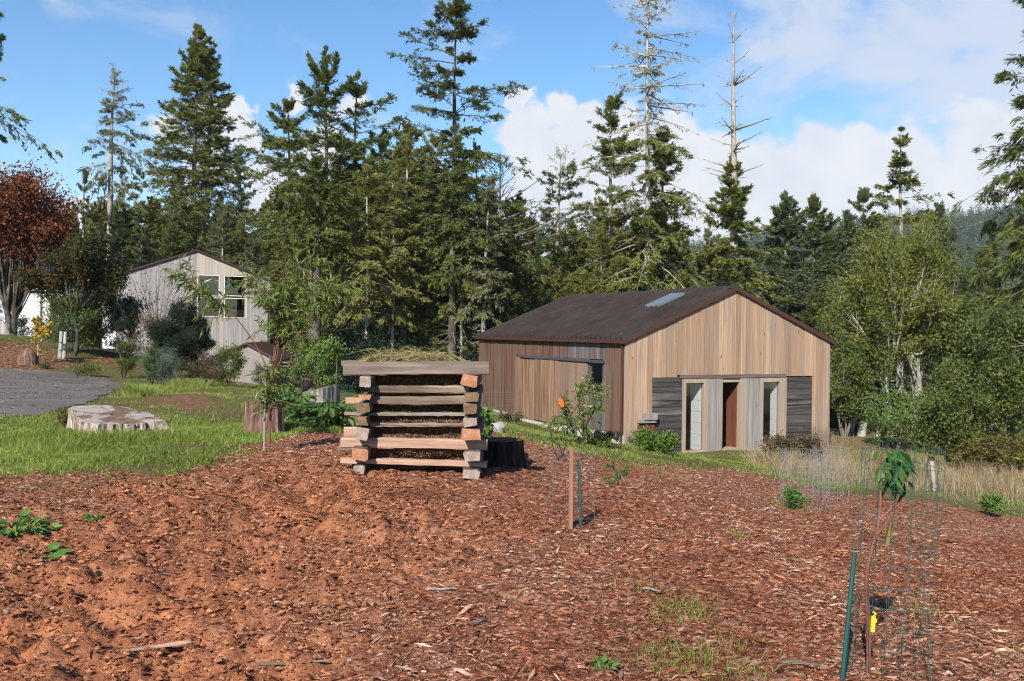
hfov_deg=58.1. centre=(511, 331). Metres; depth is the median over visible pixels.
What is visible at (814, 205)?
fir tree
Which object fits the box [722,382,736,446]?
door
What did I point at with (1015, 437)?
bracken
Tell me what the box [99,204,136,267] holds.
wood conifer
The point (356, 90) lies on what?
fir tree
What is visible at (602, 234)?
wood conifer
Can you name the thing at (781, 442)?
bush
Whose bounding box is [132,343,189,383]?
shrub
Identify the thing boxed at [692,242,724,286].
wood conifer
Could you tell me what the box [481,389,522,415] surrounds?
wire cage
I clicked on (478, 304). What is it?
wood conifer
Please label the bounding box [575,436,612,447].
weed
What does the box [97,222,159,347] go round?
wood conifer
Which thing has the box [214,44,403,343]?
fir tree
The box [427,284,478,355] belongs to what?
wood conifer
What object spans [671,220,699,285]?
wood conifer
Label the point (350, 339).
undergrowth bush
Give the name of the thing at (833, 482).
wire cage
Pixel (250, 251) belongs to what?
wood conifer
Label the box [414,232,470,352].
wood conifer
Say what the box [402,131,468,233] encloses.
fir tree
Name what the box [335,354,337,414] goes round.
garden stake
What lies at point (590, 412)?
fruit tree
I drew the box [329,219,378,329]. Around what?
wood conifer
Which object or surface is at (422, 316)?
wood conifer
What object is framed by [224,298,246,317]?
window
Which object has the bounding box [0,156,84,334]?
red maple
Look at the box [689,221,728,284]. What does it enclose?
wood conifer
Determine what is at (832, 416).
wood conifer
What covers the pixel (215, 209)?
wood conifer
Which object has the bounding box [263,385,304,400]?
broadleaf plant
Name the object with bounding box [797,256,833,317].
wood conifer
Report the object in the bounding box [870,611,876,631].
plastic clip
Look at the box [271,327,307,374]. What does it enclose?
undergrowth bush
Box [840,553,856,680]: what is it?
metal stake
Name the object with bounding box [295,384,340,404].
tree stump
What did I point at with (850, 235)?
fir tree
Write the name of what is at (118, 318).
shrub
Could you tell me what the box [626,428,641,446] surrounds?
bush
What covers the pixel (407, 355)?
mown grass
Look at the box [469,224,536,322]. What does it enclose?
wood conifer
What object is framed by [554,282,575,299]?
wood conifer
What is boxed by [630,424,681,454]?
bush
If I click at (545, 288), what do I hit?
wood conifer
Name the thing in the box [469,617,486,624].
wood splinter
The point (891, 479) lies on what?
cherry sapling
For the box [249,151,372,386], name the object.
fir tree
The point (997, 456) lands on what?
bracken
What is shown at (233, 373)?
shrub
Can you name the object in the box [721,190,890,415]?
fir tree
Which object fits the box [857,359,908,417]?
wood conifer
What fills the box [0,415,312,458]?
rank grass
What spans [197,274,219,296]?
window
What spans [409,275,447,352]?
wood conifer
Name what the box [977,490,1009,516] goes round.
weed
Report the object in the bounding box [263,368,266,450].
support stake
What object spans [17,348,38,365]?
squat stump
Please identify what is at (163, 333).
shrub
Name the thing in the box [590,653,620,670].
weed
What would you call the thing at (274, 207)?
wood conifer
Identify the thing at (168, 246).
wood conifer
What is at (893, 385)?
wood conifer
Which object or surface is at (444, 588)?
wood splinter
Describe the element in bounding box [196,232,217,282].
wood conifer
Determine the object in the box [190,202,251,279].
wood conifer
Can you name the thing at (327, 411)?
broadleaf plant
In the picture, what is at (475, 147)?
fir tree
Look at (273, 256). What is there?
wood conifer
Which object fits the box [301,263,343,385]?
wood conifer
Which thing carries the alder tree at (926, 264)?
on the ground at (186, 403)
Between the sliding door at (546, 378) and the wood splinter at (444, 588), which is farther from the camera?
the sliding door at (546, 378)
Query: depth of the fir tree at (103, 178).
51.87 m
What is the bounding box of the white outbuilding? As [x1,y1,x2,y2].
[0,255,134,337]
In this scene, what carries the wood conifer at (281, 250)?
on the ground at (186, 403)
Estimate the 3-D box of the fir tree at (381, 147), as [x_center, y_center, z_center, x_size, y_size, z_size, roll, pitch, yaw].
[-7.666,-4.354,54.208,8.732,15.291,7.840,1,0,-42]
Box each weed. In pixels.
[0,508,62,538]
[0,542,71,559]
[54,405,67,427]
[74,512,112,522]
[480,405,497,437]
[495,410,526,423]
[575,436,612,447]
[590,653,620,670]
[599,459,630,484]
[779,483,813,509]
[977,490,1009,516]
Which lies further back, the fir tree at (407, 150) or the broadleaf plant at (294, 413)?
the fir tree at (407, 150)
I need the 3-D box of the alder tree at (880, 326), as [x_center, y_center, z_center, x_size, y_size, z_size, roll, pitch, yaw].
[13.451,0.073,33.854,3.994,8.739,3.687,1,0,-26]
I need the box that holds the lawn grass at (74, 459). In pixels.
[0,334,1023,516]
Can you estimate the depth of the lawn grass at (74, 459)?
13.32 m
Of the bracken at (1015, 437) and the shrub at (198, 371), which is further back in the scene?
the shrub at (198, 371)
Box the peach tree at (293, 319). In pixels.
[159,249,372,451]
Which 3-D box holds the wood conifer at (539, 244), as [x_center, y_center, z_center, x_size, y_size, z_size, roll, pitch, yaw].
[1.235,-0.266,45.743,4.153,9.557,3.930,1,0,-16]
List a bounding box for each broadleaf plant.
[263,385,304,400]
[268,388,319,420]
[284,398,332,423]
[293,400,331,418]
[299,398,356,428]
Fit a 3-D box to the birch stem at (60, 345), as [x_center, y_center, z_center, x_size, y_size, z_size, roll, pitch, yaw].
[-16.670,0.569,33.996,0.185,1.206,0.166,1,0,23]
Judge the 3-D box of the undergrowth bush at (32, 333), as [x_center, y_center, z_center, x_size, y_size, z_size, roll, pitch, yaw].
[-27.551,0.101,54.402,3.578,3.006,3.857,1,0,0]
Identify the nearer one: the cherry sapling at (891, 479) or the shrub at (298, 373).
the cherry sapling at (891, 479)
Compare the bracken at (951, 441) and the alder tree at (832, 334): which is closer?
the bracken at (951, 441)
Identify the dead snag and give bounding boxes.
[857,421,866,436]
[930,461,935,490]
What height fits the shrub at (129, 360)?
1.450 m
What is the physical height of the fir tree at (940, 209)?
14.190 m
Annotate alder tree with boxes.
[811,270,880,431]
[818,215,951,436]
[847,204,973,428]
[920,253,1007,397]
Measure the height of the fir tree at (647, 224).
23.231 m
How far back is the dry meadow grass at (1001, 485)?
19.01 m
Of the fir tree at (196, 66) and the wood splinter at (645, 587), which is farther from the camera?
the fir tree at (196, 66)
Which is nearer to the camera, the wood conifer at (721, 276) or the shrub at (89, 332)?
the shrub at (89, 332)
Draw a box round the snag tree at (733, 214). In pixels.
[695,7,796,306]
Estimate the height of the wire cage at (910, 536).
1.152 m
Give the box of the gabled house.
[113,249,271,369]
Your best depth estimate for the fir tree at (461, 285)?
41.16 m
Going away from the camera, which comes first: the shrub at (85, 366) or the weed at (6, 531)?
the weed at (6, 531)
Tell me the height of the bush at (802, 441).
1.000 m
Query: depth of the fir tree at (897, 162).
49.89 m
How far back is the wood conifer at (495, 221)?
51.70 m
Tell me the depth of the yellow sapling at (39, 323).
32.47 m
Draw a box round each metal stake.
[577,459,581,525]
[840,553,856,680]
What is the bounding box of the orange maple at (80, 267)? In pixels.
[3,222,144,355]
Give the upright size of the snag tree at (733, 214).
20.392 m
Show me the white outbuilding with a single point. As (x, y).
(31, 307)
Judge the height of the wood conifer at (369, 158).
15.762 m
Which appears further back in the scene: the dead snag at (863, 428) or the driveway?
the dead snag at (863, 428)
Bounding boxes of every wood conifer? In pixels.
[40,219,101,347]
[74,204,136,349]
[81,195,117,347]
[81,202,104,239]
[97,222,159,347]
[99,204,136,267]
[119,195,179,262]
[119,228,161,269]
[133,203,153,240]
[150,165,202,262]
[154,217,184,260]
[156,177,188,235]
[156,230,175,259]
[158,201,207,279]
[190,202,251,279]
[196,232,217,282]
[197,214,242,282]
[209,226,242,278]
[210,196,235,230]
[212,233,278,306]
[215,221,263,283]
[243,205,267,261]
[247,232,275,275]
[248,186,285,274]
[254,227,278,330]
[258,184,284,261]
[259,196,308,335]
[259,204,337,380]
[260,236,305,348]
[263,190,297,260]
[298,190,329,329]
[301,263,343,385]
[306,257,344,334]
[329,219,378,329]
[352,286,389,388]
[356,224,426,343]
[357,153,389,209]
[370,263,407,340]
[380,284,434,352]
[388,267,446,353]
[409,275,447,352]
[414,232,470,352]
[421,228,489,350]
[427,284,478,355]
[442,291,481,357]
[464,248,513,350]
[465,247,523,348]
[467,288,506,356]
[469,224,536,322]
[480,199,516,282]
[486,281,523,329]
[487,197,538,312]
[502,220,556,316]
[509,190,554,296]
[515,270,535,316]
[517,231,555,314]
[520,259,569,307]
[537,226,577,288]
[538,215,600,305]
[549,231,595,287]
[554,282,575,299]
[572,269,598,294]
[576,207,630,273]
[577,224,627,293]
[578,196,619,267]
[593,255,637,293]
[597,232,625,288]
[613,227,623,235]
[620,218,639,285]
[634,261,661,291]
[658,231,705,289]
[668,269,696,288]
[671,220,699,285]
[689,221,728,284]
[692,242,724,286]
[713,243,728,285]
[731,270,750,293]
[764,277,783,309]
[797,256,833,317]
[797,287,826,331]
[817,304,848,425]
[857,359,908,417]
[862,360,930,416]
[903,342,939,419]
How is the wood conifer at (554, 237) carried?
on the ground at (186, 403)
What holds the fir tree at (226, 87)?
on the ground at (186, 403)
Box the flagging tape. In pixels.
[558,398,563,406]
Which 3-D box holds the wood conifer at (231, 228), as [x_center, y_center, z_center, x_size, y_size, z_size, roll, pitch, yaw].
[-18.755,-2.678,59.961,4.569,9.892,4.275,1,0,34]
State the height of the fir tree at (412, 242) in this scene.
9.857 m
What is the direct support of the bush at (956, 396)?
on the ground at (186, 403)
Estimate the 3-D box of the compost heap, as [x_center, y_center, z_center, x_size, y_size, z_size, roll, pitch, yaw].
[-1.031,0.965,10.575,1.091,1.159,1.110,1,0,0]
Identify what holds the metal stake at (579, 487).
on the ground at (186, 403)
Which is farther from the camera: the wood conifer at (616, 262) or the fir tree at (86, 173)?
the fir tree at (86, 173)
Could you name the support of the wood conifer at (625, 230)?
on the ground at (186, 403)
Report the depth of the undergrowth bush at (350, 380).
37.97 m
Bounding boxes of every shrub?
[5,313,31,335]
[32,279,113,350]
[36,360,50,368]
[71,360,104,376]
[91,299,116,352]
[102,286,153,359]
[113,338,140,377]
[121,306,176,365]
[128,267,190,357]
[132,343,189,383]
[141,297,204,377]
[141,345,159,383]
[152,355,179,385]
[177,313,218,375]
[181,344,226,385]
[213,341,248,386]
[249,359,270,384]
[283,333,328,389]
[297,333,353,387]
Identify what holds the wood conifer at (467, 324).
on the ground at (186, 403)
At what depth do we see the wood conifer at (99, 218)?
61.16 m
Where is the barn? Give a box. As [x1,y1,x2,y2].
[474,285,836,452]
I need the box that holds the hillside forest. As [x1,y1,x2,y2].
[680,200,1023,323]
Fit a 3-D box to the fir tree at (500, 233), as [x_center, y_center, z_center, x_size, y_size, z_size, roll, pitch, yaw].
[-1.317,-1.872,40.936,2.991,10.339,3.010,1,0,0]
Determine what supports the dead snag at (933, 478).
on the ground at (186, 403)
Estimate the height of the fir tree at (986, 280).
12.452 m
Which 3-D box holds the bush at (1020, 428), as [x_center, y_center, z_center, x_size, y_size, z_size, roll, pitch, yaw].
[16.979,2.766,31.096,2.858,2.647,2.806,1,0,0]
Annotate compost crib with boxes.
[339,360,488,479]
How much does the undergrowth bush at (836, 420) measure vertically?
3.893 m
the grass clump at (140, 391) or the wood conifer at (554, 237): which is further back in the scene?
the wood conifer at (554, 237)
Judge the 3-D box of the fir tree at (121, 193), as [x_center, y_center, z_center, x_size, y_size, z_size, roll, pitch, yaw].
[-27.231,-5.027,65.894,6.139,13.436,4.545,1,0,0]
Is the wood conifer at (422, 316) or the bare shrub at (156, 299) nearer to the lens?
the bare shrub at (156, 299)
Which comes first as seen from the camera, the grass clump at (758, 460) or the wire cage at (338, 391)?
the wire cage at (338, 391)
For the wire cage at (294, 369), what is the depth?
24.22 m
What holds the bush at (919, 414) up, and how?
on the ground at (186, 403)
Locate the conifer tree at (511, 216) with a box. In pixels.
[492,152,569,276]
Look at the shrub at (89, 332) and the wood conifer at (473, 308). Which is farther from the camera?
the wood conifer at (473, 308)
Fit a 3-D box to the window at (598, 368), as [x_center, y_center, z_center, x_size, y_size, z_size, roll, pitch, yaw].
[2.523,1.368,27.420,0.090,0.889,0.849,1,0,-25]
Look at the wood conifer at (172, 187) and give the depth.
81.94 m
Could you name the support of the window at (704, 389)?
in the barn
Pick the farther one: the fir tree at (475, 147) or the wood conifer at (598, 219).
the wood conifer at (598, 219)
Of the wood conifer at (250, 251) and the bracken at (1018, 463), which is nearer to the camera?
the bracken at (1018, 463)
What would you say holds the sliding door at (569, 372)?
in the barn
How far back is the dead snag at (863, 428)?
33.38 m
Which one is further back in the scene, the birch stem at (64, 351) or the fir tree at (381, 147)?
the fir tree at (381, 147)
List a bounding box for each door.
[514,357,534,419]
[534,359,558,423]
[558,361,587,428]
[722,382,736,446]
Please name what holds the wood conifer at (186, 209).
on the ground at (186, 403)
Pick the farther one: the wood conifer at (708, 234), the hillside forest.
the hillside forest
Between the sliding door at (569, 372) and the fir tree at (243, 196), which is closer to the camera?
the sliding door at (569, 372)
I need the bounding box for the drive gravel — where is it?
[0,369,119,414]
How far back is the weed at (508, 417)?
23.93 m
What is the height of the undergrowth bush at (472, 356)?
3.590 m
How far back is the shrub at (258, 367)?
26.95 m
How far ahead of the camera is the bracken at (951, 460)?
24.93 m
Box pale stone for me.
[491,422,505,432]
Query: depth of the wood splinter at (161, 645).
4.66 m
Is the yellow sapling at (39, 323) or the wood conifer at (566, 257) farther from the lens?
the wood conifer at (566, 257)
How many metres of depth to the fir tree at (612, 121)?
47.63 m
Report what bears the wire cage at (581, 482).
on the ground at (186, 403)
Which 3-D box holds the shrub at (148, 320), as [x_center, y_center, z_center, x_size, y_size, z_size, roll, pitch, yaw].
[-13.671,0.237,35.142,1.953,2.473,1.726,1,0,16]
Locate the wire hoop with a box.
[549,416,570,461]
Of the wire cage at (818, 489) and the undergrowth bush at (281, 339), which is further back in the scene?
the undergrowth bush at (281, 339)
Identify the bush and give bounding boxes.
[28,316,59,339]
[269,326,297,344]
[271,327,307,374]
[280,321,346,386]
[322,314,407,392]
[332,345,379,393]
[339,336,432,392]
[440,339,478,360]
[586,427,621,443]
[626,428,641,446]
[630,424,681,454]
[753,430,800,459]
[793,428,827,461]
[829,376,878,424]
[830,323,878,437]
[860,376,918,448]
[863,383,955,453]
[904,352,1003,457]
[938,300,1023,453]
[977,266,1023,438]
[977,378,1023,448]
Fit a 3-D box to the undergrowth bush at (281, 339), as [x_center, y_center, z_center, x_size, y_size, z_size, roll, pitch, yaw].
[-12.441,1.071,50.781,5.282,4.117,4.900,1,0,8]
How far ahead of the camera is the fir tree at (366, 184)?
38.85 m
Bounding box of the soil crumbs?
[0,451,545,680]
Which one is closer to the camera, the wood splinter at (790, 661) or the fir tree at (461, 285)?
the wood splinter at (790, 661)
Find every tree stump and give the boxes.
[66,405,168,432]
[243,400,284,434]
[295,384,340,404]
[482,437,526,469]
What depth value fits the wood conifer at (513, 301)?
41.89 m
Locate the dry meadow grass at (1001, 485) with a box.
[751,430,1023,507]
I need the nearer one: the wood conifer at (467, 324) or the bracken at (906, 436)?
the bracken at (906, 436)
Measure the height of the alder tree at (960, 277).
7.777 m
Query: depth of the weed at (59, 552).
6.49 m
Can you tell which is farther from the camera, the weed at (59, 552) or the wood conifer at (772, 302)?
the wood conifer at (772, 302)
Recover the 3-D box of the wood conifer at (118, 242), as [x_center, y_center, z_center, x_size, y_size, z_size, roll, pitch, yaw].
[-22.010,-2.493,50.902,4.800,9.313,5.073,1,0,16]
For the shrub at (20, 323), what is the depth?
43.95 m
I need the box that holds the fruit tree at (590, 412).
[542,370,611,445]
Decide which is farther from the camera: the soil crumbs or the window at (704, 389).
the window at (704, 389)
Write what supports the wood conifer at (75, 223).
on the ground at (186, 403)
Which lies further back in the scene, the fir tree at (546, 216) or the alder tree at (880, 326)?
the fir tree at (546, 216)
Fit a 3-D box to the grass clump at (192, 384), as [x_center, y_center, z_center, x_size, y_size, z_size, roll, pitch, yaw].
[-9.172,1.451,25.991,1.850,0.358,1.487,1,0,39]
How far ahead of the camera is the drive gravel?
23.52 m
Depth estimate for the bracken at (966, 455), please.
23.79 m
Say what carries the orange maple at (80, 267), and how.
on the ground at (186, 403)
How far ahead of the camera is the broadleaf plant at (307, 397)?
15.73 m
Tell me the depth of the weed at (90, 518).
7.25 m
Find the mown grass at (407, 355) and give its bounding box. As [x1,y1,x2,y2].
[347,343,465,361]
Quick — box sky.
[0,0,1023,260]
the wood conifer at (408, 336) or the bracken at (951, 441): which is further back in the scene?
the wood conifer at (408, 336)
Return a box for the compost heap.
[369,374,469,469]
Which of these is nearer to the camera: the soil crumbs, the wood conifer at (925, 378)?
the soil crumbs
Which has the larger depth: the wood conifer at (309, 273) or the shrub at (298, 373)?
the wood conifer at (309, 273)
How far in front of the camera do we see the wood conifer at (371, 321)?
42.77 m
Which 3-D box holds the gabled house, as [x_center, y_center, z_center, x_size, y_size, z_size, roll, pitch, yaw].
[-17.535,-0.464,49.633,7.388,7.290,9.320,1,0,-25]
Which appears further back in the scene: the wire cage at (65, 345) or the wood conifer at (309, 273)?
the wood conifer at (309, 273)
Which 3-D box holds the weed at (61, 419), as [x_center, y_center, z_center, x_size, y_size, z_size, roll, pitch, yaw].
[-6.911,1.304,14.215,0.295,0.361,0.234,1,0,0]
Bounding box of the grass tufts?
[1,448,1016,680]
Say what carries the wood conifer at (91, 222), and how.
on the ground at (186, 403)
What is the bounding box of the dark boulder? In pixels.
[299,378,312,391]
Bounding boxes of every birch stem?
[58,331,62,358]
[62,332,66,358]
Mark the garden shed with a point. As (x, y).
(251, 352)
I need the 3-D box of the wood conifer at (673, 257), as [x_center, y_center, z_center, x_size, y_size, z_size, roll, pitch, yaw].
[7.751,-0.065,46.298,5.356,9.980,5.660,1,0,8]
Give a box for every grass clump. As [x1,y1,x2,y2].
[107,382,170,397]
[146,377,216,389]
[739,444,796,466]
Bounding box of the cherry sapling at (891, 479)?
[864,448,916,674]
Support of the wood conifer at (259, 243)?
on the ground at (186, 403)
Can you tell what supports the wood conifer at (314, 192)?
on the ground at (186, 403)
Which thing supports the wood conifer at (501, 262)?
on the ground at (186, 403)
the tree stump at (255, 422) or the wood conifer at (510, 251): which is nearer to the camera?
the tree stump at (255, 422)
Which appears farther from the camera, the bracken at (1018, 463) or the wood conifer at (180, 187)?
the wood conifer at (180, 187)
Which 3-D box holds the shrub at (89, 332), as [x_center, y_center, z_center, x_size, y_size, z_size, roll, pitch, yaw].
[-16.868,-0.501,35.660,3.294,3.030,3.168,1,0,0]
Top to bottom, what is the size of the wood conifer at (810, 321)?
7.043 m
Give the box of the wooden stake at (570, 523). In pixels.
[568,447,572,528]
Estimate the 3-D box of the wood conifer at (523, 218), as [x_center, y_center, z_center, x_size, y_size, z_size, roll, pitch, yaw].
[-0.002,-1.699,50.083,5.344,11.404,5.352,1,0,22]
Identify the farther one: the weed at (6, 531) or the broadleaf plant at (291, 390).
the broadleaf plant at (291, 390)
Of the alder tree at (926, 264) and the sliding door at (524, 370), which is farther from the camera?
the alder tree at (926, 264)
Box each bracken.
[886,423,946,450]
[904,438,976,466]
[934,433,986,457]
[946,442,995,471]
[953,428,1010,459]
[961,433,1023,474]
[989,449,1023,471]
[990,430,1023,458]
[994,439,1023,454]
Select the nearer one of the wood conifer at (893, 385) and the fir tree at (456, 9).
the fir tree at (456, 9)
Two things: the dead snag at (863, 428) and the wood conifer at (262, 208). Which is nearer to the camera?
the dead snag at (863, 428)
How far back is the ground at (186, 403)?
6.14 m
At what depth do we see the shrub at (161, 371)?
27.45 m
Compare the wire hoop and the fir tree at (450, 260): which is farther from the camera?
the fir tree at (450, 260)
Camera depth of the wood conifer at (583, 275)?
43.90 m
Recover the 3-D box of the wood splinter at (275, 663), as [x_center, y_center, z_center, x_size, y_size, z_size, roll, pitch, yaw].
[-1.058,1.601,4.458,0.340,0.027,0.025,1,0,-2]
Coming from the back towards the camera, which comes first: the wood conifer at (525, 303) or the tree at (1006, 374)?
the wood conifer at (525, 303)
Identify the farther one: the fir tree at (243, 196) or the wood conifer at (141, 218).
the wood conifer at (141, 218)
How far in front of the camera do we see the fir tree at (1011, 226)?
27.46 m
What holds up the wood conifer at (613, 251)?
on the ground at (186, 403)
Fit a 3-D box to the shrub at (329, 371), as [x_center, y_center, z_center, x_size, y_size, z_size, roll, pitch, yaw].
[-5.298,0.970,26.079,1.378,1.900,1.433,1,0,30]
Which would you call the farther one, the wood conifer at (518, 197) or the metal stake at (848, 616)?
the wood conifer at (518, 197)
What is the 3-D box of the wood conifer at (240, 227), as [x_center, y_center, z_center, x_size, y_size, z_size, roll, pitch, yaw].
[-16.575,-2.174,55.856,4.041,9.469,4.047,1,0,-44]
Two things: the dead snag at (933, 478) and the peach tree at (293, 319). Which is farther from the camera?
the dead snag at (933, 478)
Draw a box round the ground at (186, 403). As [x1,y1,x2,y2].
[0,221,1023,680]
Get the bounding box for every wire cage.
[56,315,75,369]
[136,346,168,384]
[279,351,300,391]
[326,384,353,417]
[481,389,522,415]
[549,446,597,529]
[778,447,831,514]
[811,445,849,500]
[847,441,945,680]
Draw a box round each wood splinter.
[120,639,190,651]
[257,659,328,665]
[426,587,458,589]
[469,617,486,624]
[642,586,660,591]
[778,658,819,666]
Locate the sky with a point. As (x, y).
(837, 80)
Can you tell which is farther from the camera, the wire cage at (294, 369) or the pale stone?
the wire cage at (294, 369)
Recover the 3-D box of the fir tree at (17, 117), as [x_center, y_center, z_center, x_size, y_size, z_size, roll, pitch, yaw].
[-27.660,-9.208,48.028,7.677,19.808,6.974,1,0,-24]
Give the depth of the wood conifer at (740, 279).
44.97 m
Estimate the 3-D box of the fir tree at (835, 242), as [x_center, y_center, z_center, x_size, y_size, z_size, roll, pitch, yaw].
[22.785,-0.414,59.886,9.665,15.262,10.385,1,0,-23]
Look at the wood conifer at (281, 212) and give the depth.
63.52 m
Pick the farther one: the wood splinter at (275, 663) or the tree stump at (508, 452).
the tree stump at (508, 452)
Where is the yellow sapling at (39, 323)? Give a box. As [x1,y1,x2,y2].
[28,315,52,358]
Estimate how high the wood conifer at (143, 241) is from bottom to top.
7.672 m
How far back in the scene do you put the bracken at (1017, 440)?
25.37 m
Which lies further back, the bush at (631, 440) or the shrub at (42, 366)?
the shrub at (42, 366)
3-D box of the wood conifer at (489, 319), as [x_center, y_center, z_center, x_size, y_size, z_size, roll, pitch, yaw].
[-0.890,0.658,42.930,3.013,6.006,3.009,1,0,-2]
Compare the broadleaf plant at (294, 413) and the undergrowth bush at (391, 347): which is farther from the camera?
the undergrowth bush at (391, 347)
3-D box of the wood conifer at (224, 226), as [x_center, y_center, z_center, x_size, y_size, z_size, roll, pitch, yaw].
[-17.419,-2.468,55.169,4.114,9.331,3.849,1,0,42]
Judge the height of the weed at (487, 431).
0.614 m
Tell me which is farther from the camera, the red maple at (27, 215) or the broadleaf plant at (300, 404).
the red maple at (27, 215)
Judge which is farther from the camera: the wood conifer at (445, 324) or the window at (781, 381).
the wood conifer at (445, 324)
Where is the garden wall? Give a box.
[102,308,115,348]
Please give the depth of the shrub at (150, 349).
28.54 m
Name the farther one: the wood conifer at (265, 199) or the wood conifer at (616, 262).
the wood conifer at (265, 199)
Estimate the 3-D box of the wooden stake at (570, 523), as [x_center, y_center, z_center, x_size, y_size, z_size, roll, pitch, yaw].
[0.480,1.321,7.500,0.035,0.765,0.026,1,0,0]
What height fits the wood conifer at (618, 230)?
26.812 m
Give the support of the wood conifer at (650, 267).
on the ground at (186, 403)
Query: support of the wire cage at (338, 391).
on the ground at (186, 403)
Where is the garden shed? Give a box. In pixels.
[214,342,294,386]
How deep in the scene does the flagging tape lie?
15.69 m
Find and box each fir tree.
[0,11,62,160]
[60,168,121,251]
[76,62,170,304]
[89,22,281,267]
[102,169,155,255]
[151,40,282,265]
[212,148,278,264]
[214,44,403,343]
[242,96,334,325]
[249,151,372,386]
[321,71,460,260]
[321,182,388,341]
[328,163,411,387]
[344,129,408,248]
[354,0,557,345]
[357,136,448,341]
[357,170,432,345]
[359,119,461,344]
[377,149,460,346]
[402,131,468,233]
[408,120,497,359]
[426,159,498,356]
[445,138,514,335]
[451,175,513,351]
[521,143,609,304]
[564,0,728,292]
[566,91,654,293]
[620,125,704,291]
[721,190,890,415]
[755,192,883,417]
[784,186,938,418]
[810,209,931,385]
[865,125,967,414]
[872,200,1023,414]
[912,247,1023,436]
[940,0,1023,346]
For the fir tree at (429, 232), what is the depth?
42.78 m
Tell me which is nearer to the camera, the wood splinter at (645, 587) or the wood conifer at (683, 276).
the wood splinter at (645, 587)
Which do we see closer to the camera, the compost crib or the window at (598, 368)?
the compost crib
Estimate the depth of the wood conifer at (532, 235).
48.76 m
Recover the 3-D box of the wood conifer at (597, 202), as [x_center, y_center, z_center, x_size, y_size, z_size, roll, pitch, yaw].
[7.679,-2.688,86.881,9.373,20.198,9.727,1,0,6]
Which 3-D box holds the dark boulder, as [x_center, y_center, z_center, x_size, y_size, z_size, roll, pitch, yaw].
[-5.359,1.390,23.998,0.363,0.407,0.322,1,0,0]
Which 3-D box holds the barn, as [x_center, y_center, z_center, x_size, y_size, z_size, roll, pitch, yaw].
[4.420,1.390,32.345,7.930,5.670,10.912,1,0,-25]
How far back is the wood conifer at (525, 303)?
43.90 m
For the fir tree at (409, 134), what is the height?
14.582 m
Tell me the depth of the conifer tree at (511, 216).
47.99 m
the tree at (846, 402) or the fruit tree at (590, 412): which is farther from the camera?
the tree at (846, 402)
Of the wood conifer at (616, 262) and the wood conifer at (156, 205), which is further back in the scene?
the wood conifer at (156, 205)
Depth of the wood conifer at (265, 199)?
105.14 m
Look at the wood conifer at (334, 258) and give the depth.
43.96 m
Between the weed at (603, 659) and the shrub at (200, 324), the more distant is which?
the shrub at (200, 324)
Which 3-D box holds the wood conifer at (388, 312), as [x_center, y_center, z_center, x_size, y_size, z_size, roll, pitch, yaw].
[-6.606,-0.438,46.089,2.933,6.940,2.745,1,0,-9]
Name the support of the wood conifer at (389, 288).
on the ground at (186, 403)
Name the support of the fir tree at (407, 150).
on the ground at (186, 403)
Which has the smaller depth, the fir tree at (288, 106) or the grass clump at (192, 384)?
the grass clump at (192, 384)
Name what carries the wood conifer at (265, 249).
on the ground at (186, 403)
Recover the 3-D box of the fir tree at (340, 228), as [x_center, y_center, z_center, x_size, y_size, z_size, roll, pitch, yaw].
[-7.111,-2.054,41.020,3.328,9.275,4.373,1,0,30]
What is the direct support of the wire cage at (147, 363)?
on the ground at (186, 403)
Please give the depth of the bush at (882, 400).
29.86 m
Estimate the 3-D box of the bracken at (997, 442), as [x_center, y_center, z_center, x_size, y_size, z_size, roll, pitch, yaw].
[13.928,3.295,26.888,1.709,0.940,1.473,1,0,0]
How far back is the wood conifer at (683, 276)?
44.93 m
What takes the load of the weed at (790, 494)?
on the ground at (186, 403)
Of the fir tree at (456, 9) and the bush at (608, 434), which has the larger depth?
the fir tree at (456, 9)
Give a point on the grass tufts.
(691, 610)
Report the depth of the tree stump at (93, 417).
13.90 m
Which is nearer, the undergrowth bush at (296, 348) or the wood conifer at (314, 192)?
the undergrowth bush at (296, 348)
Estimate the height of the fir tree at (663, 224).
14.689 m
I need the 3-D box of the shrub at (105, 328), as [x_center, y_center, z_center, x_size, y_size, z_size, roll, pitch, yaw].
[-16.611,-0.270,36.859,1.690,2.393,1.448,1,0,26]
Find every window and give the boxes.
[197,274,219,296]
[224,275,246,296]
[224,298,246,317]
[589,362,603,393]
[682,378,707,452]
[759,377,786,450]
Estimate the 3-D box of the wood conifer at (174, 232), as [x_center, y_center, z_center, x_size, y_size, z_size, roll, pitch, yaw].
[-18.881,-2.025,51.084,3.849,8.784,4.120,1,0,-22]
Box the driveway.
[0,368,120,416]
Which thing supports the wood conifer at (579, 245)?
on the ground at (186, 403)
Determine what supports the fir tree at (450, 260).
on the ground at (186, 403)
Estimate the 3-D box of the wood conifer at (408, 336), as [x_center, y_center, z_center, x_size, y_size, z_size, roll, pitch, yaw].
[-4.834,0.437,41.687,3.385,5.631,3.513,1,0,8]
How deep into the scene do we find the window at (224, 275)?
46.20 m

